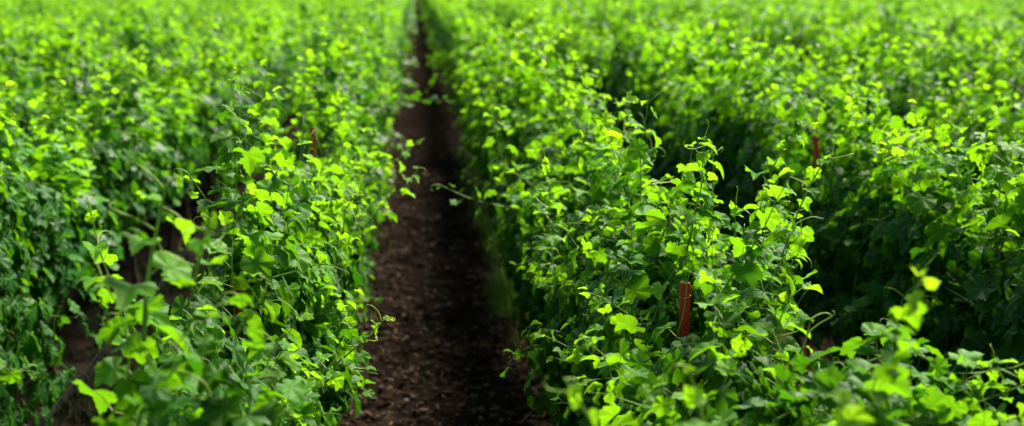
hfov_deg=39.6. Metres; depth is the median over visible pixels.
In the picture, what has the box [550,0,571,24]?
grapevine
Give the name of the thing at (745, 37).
grapevine
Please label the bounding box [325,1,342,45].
grapevine
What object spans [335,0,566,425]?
path
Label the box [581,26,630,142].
grapevine
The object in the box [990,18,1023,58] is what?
grapevine
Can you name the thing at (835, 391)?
grapevine
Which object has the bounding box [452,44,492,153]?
grapevine
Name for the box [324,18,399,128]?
grapevine
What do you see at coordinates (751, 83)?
grapevine
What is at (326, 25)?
grapevine
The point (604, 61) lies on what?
grapevine
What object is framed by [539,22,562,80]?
grapevine
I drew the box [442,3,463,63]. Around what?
grapevine
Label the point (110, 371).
grapevine
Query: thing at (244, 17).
grapevine
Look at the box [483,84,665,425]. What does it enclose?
grapevine
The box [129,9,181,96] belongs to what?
grapevine
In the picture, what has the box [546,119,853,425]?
grapevine
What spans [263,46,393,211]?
grapevine
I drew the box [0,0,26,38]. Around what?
grapevine
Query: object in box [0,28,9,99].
grapevine
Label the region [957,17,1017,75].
grapevine
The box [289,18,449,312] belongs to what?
grapevine
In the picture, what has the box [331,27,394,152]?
grapevine
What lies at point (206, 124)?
grapevine
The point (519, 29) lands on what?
grapevine
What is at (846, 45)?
grapevine
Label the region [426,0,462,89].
grapevine
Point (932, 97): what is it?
grapevine
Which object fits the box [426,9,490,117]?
grapevine
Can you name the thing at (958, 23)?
grapevine
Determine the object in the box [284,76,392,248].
grapevine
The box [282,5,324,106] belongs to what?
grapevine
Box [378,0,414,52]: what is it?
grapevine
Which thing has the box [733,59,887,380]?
grapevine
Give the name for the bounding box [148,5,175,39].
grapevine
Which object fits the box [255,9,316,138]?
grapevine
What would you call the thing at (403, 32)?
grapevine
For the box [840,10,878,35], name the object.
grapevine
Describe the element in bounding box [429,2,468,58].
grapevine
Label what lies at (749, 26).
grapevine
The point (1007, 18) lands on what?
grapevine
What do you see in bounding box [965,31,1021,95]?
grapevine
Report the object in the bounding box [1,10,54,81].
grapevine
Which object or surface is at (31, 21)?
grapevine
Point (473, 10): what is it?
grapevine
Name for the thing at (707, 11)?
grapevine
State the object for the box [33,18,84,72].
grapevine
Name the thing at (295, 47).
grapevine
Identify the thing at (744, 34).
grapevine
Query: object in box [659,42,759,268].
grapevine
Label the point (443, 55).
grapevine
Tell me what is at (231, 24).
grapevine
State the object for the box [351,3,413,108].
grapevine
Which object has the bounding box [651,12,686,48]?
grapevine
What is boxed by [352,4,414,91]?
grapevine
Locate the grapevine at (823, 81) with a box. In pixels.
[809,49,893,172]
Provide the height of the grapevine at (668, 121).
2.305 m
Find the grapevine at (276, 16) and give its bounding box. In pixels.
[267,0,288,39]
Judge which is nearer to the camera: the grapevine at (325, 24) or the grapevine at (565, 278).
the grapevine at (565, 278)
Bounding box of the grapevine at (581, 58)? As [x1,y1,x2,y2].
[568,33,605,102]
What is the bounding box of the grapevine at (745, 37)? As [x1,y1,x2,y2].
[735,30,757,45]
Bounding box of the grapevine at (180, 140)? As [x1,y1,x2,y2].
[114,69,205,270]
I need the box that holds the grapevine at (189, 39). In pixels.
[159,6,200,63]
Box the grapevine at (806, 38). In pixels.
[782,0,851,72]
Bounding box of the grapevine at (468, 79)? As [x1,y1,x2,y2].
[456,26,514,151]
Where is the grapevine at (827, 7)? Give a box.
[820,0,835,27]
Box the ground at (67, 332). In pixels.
[1,12,984,425]
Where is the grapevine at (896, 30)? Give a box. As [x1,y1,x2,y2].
[866,0,926,73]
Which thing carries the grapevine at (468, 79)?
on the ground at (67, 332)
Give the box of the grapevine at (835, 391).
[544,266,1023,425]
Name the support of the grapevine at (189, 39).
on the ground at (67, 332)
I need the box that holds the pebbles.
[339,120,564,425]
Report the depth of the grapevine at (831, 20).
30.20 m
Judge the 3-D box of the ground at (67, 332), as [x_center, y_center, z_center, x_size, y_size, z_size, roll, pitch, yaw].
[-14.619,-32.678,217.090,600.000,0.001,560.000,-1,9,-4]
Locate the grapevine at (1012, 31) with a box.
[998,11,1023,49]
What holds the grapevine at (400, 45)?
on the ground at (67, 332)
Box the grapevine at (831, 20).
[795,1,841,53]
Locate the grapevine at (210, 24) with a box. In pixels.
[196,8,234,45]
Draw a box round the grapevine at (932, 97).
[905,60,1023,212]
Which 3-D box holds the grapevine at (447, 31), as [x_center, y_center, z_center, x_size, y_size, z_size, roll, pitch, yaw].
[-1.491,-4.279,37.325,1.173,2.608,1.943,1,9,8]
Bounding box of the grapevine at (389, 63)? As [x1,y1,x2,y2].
[349,19,409,124]
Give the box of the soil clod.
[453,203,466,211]
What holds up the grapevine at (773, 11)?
on the ground at (67, 332)
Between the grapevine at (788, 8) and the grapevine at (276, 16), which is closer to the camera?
the grapevine at (788, 8)
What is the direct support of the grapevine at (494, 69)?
on the ground at (67, 332)
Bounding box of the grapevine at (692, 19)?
[672,10,710,38]
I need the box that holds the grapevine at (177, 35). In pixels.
[146,21,195,87]
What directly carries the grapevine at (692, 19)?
on the ground at (67, 332)
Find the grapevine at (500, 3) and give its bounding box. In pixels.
[499,0,511,36]
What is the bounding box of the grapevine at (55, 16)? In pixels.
[45,8,83,36]
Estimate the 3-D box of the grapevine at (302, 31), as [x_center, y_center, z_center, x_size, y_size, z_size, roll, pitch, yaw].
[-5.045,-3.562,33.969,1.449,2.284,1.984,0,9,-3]
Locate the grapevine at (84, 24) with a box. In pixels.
[57,7,96,62]
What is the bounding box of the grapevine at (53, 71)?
[1,53,74,179]
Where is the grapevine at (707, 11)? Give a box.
[691,0,717,20]
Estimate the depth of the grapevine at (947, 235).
7.47 m
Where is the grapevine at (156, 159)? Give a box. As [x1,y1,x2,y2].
[81,80,183,300]
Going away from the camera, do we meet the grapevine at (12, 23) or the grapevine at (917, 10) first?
the grapevine at (12, 23)
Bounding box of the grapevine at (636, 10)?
[622,0,652,24]
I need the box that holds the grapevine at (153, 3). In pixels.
[149,0,170,20]
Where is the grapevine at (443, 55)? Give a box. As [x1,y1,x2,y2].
[433,0,477,95]
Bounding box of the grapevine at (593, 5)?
[584,0,614,46]
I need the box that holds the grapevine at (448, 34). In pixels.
[430,1,465,76]
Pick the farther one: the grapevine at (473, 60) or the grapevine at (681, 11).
the grapevine at (681, 11)
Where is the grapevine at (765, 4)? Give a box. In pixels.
[759,0,791,28]
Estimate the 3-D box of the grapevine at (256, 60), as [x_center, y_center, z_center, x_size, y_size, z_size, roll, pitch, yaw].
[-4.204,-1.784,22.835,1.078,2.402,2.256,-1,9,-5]
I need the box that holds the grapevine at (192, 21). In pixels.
[183,5,205,44]
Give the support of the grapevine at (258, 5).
on the ground at (67, 332)
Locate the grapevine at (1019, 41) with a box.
[1005,25,1023,94]
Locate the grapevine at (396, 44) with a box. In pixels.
[374,0,413,67]
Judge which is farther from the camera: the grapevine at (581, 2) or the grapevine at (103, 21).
the grapevine at (581, 2)
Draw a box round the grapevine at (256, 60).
[221,27,283,149]
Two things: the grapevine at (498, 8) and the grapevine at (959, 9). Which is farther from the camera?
the grapevine at (498, 8)
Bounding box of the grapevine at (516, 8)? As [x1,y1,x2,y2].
[502,0,531,44]
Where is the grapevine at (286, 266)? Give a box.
[170,65,394,425]
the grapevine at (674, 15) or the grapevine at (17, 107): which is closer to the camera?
the grapevine at (17, 107)
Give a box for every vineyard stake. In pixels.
[224,289,244,337]
[310,128,315,164]
[678,281,701,391]
[806,136,818,374]
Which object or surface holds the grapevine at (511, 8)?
on the ground at (67, 332)
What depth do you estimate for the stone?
10.18 m
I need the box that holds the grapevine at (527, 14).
[518,0,550,50]
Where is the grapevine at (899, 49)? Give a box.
[871,19,961,96]
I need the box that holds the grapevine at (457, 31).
[432,7,485,109]
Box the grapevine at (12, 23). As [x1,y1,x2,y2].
[0,5,28,50]
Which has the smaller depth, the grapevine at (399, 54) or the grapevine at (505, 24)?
the grapevine at (399, 54)
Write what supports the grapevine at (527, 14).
on the ground at (67, 332)
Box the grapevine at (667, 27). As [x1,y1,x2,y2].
[651,20,687,38]
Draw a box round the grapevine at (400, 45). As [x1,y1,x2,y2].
[379,1,412,58]
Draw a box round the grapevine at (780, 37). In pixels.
[765,0,822,69]
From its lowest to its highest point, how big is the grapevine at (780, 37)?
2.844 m
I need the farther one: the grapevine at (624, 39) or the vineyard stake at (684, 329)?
the grapevine at (624, 39)
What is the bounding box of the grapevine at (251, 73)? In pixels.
[198,14,273,185]
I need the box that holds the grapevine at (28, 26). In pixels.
[5,15,47,66]
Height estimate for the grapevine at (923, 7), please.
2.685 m
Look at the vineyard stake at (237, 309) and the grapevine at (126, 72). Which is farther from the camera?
the grapevine at (126, 72)
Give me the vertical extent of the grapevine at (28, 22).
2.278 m
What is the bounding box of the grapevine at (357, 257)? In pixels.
[241,53,425,331]
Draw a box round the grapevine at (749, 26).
[744,5,784,45]
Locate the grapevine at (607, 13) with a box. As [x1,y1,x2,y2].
[597,0,627,41]
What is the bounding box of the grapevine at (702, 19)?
[681,1,723,36]
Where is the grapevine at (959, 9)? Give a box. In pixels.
[937,0,978,41]
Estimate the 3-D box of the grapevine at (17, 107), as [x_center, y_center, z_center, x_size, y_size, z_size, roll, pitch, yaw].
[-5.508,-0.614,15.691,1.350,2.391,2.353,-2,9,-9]
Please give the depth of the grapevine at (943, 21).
33.40 m
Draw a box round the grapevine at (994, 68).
[959,30,1023,154]
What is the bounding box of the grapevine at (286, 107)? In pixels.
[250,7,306,147]
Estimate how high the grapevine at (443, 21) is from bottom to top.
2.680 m
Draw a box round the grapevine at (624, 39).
[593,0,680,184]
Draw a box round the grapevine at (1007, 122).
[961,74,1023,232]
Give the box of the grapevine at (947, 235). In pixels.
[831,99,1023,425]
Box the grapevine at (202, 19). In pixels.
[182,0,211,36]
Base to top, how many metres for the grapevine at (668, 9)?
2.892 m
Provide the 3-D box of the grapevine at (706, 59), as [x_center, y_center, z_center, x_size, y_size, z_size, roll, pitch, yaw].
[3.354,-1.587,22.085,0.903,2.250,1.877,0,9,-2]
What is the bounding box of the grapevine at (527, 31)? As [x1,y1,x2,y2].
[521,19,544,47]
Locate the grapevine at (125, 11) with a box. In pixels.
[115,0,153,42]
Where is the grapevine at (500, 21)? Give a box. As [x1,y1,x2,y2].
[495,10,506,35]
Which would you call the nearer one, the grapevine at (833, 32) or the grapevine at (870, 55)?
the grapevine at (870, 55)
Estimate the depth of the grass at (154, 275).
11.66 m
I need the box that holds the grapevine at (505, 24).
[498,0,526,32]
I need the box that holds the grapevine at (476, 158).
[460,43,524,217]
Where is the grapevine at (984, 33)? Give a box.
[928,27,993,75]
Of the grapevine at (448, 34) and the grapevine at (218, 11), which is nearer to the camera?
the grapevine at (448, 34)
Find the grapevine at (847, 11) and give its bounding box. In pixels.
[838,0,869,26]
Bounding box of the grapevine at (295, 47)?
[271,10,306,128]
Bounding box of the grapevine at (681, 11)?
[669,0,694,23]
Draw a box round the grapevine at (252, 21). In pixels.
[238,3,260,27]
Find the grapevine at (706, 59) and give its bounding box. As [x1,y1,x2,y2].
[698,38,740,104]
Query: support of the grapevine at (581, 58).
on the ground at (67, 332)
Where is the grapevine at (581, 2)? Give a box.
[570,0,594,46]
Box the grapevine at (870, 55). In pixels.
[846,33,901,89]
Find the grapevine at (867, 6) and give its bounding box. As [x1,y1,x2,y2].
[855,0,897,32]
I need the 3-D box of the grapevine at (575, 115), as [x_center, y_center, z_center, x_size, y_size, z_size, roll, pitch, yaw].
[0.374,0.144,10.655,1.290,2.589,2.446,2,10,14]
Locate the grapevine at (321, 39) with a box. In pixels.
[296,0,327,95]
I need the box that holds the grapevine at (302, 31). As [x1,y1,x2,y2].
[296,19,322,99]
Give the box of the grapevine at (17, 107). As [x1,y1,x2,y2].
[0,48,47,187]
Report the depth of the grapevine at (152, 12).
34.54 m
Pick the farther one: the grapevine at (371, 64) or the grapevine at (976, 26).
the grapevine at (976, 26)
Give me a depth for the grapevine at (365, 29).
21.96 m
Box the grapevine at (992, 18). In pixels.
[975,10,1009,24]
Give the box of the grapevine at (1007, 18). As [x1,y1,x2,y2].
[989,8,1023,46]
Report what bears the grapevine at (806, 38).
on the ground at (67, 332)
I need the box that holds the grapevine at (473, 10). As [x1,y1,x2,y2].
[441,0,485,91]
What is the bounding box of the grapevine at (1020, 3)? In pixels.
[1007,0,1023,35]
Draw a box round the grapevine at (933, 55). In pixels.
[932,37,968,59]
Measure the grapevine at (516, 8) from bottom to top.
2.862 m
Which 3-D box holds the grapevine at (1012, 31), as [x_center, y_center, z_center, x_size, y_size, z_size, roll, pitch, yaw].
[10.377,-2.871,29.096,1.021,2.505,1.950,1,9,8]
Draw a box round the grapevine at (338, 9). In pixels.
[328,0,349,33]
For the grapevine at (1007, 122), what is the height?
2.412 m
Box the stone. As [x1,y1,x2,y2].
[477,407,484,411]
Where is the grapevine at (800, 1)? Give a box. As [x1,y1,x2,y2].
[788,0,818,39]
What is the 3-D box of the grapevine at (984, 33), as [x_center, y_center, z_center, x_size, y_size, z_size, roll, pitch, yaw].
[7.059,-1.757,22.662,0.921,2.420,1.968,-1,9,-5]
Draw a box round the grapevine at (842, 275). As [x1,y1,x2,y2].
[773,70,950,398]
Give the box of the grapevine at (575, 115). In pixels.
[430,64,613,373]
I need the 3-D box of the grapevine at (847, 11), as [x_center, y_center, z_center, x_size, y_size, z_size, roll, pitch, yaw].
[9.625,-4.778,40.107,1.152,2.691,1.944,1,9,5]
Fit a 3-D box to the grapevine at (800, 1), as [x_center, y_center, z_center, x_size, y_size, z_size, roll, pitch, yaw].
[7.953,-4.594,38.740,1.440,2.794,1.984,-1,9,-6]
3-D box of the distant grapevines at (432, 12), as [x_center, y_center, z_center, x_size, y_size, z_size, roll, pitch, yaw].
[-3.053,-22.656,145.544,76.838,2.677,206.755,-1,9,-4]
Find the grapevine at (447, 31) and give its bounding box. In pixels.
[430,1,456,73]
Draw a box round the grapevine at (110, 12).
[90,0,124,33]
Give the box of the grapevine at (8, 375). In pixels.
[0,300,37,425]
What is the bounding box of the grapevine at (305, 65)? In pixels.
[279,27,313,121]
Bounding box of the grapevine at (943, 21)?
[918,7,965,47]
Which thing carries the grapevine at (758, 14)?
on the ground at (67, 332)
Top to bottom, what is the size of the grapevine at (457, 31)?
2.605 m
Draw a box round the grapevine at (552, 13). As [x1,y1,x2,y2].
[526,1,565,49]
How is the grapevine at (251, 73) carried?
on the ground at (67, 332)
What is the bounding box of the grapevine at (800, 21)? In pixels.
[782,11,812,51]
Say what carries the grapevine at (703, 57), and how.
on the ground at (67, 332)
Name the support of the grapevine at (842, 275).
on the ground at (67, 332)
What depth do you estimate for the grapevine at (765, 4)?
42.05 m
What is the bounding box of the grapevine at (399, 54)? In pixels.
[389,15,417,80]
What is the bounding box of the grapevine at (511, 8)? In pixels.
[498,0,529,40]
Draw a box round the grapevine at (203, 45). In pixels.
[178,32,224,60]
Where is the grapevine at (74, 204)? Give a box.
[1,115,123,402]
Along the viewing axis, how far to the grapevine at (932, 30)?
29.07 m
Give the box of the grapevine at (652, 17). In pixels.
[624,3,666,47]
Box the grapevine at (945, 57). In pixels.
[906,21,1005,140]
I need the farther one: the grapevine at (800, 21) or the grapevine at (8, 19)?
the grapevine at (8, 19)
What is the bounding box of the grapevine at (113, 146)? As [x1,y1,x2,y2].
[27,51,154,346]
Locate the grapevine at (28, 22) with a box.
[23,12,47,38]
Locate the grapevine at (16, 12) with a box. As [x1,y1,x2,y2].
[0,1,21,25]
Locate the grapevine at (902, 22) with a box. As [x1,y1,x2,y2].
[878,0,924,38]
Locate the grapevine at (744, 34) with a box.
[735,21,750,45]
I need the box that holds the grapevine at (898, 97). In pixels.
[850,17,967,198]
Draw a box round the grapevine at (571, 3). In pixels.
[560,0,578,27]
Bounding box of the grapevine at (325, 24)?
[316,15,335,63]
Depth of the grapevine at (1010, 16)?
43.09 m
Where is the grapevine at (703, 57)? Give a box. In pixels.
[675,0,740,85]
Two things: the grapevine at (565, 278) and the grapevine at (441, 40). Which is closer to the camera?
the grapevine at (565, 278)
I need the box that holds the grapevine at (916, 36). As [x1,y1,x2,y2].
[899,25,959,75]
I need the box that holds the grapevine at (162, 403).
[92,160,294,425]
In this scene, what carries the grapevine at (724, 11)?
on the ground at (67, 332)
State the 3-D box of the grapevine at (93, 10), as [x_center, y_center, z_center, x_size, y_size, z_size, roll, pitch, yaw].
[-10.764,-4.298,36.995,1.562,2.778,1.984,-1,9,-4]
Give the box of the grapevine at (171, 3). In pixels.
[156,1,184,40]
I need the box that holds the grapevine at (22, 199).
[0,81,130,425]
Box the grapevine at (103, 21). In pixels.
[93,7,132,61]
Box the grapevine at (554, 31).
[545,0,591,86]
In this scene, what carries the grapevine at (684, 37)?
on the ground at (67, 332)
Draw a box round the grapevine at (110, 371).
[73,197,342,425]
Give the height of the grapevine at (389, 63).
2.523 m
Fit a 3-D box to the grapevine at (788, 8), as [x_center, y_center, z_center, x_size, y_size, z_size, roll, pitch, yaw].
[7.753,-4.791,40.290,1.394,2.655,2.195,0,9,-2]
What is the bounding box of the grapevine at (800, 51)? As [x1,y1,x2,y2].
[758,41,817,102]
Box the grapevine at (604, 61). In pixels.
[582,19,656,174]
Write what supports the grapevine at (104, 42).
on the ground at (67, 332)
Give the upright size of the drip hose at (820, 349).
0.047 m
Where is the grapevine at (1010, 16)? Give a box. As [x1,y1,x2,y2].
[999,5,1023,27]
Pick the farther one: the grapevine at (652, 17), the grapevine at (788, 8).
the grapevine at (788, 8)
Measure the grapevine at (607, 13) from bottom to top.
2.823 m
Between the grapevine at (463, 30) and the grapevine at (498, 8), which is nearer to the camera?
the grapevine at (463, 30)
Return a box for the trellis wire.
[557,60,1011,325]
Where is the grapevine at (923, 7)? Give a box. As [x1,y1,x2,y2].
[907,0,937,19]
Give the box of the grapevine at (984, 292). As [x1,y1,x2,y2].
[942,130,1023,425]
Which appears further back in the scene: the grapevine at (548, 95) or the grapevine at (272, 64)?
the grapevine at (272, 64)
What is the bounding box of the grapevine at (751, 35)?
[714,6,793,121]
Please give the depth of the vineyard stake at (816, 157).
10.85 m
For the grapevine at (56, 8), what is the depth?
40.01 m
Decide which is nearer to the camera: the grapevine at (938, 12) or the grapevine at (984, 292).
the grapevine at (984, 292)
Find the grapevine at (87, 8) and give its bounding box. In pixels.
[63,0,100,47]
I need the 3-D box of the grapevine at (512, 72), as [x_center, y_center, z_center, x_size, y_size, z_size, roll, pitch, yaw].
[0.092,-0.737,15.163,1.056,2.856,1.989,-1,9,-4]
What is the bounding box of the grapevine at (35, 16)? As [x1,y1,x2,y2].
[25,7,65,37]
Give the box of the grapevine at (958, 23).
[936,2,988,55]
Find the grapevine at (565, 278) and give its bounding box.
[500,86,820,425]
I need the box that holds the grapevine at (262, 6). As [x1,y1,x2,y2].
[250,0,273,17]
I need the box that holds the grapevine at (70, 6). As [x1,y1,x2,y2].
[51,0,84,27]
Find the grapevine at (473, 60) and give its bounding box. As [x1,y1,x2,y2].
[447,15,517,156]
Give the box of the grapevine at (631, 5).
[617,0,643,29]
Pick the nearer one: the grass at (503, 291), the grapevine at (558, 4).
the grass at (503, 291)
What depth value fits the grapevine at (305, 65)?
30.91 m
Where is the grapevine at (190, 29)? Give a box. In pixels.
[177,16,198,44]
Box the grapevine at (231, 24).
[204,14,235,45]
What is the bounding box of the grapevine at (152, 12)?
[137,0,177,43]
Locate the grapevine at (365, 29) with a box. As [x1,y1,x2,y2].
[341,11,399,125]
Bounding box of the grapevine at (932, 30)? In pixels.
[905,14,944,54]
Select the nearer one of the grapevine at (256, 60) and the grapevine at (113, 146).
the grapevine at (113, 146)
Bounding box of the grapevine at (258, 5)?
[241,0,272,26]
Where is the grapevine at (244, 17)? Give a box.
[228,7,255,28]
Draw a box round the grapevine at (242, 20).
[213,2,249,42]
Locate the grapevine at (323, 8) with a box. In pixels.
[313,0,339,43]
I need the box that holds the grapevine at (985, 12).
[966,2,998,27]
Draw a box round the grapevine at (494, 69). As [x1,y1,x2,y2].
[457,19,532,186]
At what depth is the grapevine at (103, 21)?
29.72 m
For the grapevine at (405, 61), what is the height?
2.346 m
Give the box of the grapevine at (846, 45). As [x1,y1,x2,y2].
[810,14,883,88]
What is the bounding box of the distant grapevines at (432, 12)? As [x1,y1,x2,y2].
[0,0,1023,52]
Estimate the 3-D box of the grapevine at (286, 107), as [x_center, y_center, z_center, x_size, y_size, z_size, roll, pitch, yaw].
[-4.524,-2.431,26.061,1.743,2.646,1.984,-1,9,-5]
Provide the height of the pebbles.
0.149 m
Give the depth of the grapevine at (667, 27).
38.12 m
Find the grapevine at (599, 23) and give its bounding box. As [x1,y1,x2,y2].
[588,0,621,42]
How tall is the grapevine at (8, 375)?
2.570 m
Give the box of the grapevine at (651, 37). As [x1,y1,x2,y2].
[650,25,685,63]
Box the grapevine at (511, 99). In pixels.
[459,16,568,257]
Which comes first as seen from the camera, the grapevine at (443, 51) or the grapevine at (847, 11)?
the grapevine at (443, 51)
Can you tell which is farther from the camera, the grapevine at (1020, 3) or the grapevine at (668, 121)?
the grapevine at (1020, 3)
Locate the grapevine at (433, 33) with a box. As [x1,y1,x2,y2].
[424,2,448,51]
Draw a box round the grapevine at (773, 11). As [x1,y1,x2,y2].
[763,9,787,56]
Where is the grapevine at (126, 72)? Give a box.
[84,38,153,124]
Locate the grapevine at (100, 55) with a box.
[58,30,127,120]
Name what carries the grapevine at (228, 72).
on the ground at (67, 332)
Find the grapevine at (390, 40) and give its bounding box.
[363,14,402,97]
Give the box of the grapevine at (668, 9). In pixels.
[642,0,670,33]
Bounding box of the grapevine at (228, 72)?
[191,37,261,196]
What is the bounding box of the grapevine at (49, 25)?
[30,8,69,50]
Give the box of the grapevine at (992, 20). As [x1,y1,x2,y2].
[986,12,1012,32]
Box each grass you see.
[1,241,223,425]
[339,190,391,422]
[375,144,541,406]
[703,265,831,414]
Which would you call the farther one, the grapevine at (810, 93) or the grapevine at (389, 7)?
the grapevine at (389, 7)
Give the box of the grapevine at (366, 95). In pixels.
[320,30,408,178]
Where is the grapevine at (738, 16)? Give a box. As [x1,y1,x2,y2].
[718,0,752,36]
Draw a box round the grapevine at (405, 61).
[388,12,418,82]
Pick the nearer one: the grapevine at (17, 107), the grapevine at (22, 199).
the grapevine at (22, 199)
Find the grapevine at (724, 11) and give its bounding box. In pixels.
[710,0,740,31]
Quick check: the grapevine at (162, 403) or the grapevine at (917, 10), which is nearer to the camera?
the grapevine at (162, 403)
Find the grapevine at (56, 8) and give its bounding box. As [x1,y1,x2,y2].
[40,2,70,26]
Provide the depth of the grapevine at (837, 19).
35.18 m
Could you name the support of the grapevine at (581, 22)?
on the ground at (67, 332)
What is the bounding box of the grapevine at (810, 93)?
[774,44,860,167]
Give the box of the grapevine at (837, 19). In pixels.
[819,6,854,36]
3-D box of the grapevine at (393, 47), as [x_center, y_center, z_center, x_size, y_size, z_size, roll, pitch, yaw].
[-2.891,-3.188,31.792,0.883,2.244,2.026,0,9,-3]
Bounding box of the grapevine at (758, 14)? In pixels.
[746,0,790,60]
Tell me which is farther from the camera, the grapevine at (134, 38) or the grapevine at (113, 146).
the grapevine at (134, 38)
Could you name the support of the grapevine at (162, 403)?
on the ground at (67, 332)
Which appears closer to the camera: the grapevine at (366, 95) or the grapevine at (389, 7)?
the grapevine at (366, 95)
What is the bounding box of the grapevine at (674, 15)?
[664,9,689,37]
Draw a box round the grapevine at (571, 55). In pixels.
[562,22,607,102]
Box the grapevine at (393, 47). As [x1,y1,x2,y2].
[388,29,400,91]
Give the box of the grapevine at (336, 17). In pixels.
[318,0,351,39]
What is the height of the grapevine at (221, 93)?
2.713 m
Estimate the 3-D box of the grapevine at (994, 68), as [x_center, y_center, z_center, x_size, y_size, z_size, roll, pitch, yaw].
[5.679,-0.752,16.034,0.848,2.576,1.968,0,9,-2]
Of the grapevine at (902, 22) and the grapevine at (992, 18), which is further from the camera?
the grapevine at (992, 18)
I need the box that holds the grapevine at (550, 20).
[530,3,565,70]
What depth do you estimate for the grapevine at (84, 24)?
26.93 m
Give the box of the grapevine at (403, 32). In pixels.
[381,1,413,56]
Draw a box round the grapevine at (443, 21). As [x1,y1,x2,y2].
[428,0,451,48]
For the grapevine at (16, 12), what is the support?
on the ground at (67, 332)
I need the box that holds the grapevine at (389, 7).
[383,0,409,50]
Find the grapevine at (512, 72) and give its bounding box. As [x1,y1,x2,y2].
[471,8,556,239]
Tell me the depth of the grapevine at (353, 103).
15.86 m
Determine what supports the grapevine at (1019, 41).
on the ground at (67, 332)
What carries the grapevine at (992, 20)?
on the ground at (67, 332)
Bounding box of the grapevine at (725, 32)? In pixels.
[714,19,749,44]
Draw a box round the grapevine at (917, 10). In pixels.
[905,2,937,39]
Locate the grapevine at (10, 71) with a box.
[0,17,31,92]
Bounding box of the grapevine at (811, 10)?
[802,0,833,49]
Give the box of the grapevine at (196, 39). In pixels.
[186,29,216,48]
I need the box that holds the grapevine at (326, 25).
[316,10,339,64]
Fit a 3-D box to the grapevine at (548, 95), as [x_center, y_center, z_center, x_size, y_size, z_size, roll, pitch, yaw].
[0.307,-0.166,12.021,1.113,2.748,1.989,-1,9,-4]
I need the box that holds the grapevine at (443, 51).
[427,5,468,67]
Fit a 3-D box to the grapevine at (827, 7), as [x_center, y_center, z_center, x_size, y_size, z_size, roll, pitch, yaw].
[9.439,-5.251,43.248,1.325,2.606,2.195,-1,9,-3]
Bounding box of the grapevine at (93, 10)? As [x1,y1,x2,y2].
[78,0,111,47]
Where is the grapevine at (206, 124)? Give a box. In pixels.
[144,36,227,239]
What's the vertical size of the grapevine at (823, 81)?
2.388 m
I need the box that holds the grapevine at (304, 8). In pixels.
[293,0,327,101]
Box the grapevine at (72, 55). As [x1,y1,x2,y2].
[19,10,104,129]
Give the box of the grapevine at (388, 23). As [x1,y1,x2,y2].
[362,0,401,77]
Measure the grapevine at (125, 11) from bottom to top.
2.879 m
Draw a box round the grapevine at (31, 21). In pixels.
[21,9,44,25]
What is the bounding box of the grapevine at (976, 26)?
[964,10,1010,52]
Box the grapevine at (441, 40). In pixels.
[429,0,463,55]
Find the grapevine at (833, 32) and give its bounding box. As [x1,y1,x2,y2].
[826,22,861,60]
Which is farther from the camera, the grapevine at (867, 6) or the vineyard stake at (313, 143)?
the grapevine at (867, 6)
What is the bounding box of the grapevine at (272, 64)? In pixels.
[235,0,284,145]
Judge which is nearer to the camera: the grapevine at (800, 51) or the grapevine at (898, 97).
the grapevine at (898, 97)
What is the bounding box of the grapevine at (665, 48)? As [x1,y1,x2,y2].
[618,13,714,190]
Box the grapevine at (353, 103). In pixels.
[318,69,395,196]
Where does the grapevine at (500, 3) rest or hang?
on the ground at (67, 332)
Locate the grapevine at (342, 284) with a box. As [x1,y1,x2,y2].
[215,76,374,412]
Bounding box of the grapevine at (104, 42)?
[78,29,116,65]
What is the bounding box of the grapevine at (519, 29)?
[513,20,529,37]
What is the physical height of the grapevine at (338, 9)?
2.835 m
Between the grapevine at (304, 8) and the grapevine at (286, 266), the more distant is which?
the grapevine at (304, 8)
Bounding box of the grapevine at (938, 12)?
[924,5,953,29]
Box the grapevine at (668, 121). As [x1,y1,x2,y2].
[627,60,723,227]
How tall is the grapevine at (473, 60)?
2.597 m
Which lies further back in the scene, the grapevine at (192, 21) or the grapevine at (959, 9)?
the grapevine at (192, 21)
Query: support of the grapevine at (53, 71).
on the ground at (67, 332)
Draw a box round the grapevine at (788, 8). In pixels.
[775,0,798,16]
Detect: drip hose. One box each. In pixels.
[38,103,311,425]
[43,127,292,425]
[667,210,832,360]
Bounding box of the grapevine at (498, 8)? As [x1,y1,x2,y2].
[490,0,509,36]
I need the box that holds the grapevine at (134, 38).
[100,0,165,99]
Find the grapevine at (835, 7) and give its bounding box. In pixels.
[824,0,855,31]
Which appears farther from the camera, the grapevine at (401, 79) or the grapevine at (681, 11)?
the grapevine at (681, 11)
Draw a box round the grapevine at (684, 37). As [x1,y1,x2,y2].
[670,14,700,95]
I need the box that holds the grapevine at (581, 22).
[579,10,590,47]
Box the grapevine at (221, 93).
[164,16,251,219]
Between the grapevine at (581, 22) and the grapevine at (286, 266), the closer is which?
the grapevine at (286, 266)
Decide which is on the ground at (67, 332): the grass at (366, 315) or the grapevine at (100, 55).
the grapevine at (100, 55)
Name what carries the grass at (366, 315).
on the path
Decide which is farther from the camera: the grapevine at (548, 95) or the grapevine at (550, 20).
the grapevine at (550, 20)
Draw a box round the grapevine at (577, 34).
[554,9,594,102]
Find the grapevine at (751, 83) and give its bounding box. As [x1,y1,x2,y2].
[689,12,822,287]
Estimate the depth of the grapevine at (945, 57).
17.53 m
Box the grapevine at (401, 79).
[378,29,417,107]
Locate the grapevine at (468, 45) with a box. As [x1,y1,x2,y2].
[443,3,506,124]
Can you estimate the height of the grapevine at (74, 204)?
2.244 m
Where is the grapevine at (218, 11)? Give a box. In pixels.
[199,0,226,39]
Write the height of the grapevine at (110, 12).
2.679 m
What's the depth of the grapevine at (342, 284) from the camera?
7.98 m
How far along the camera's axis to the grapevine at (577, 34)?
26.27 m
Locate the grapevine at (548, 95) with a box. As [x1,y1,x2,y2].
[482,28,598,320]
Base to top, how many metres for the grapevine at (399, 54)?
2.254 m

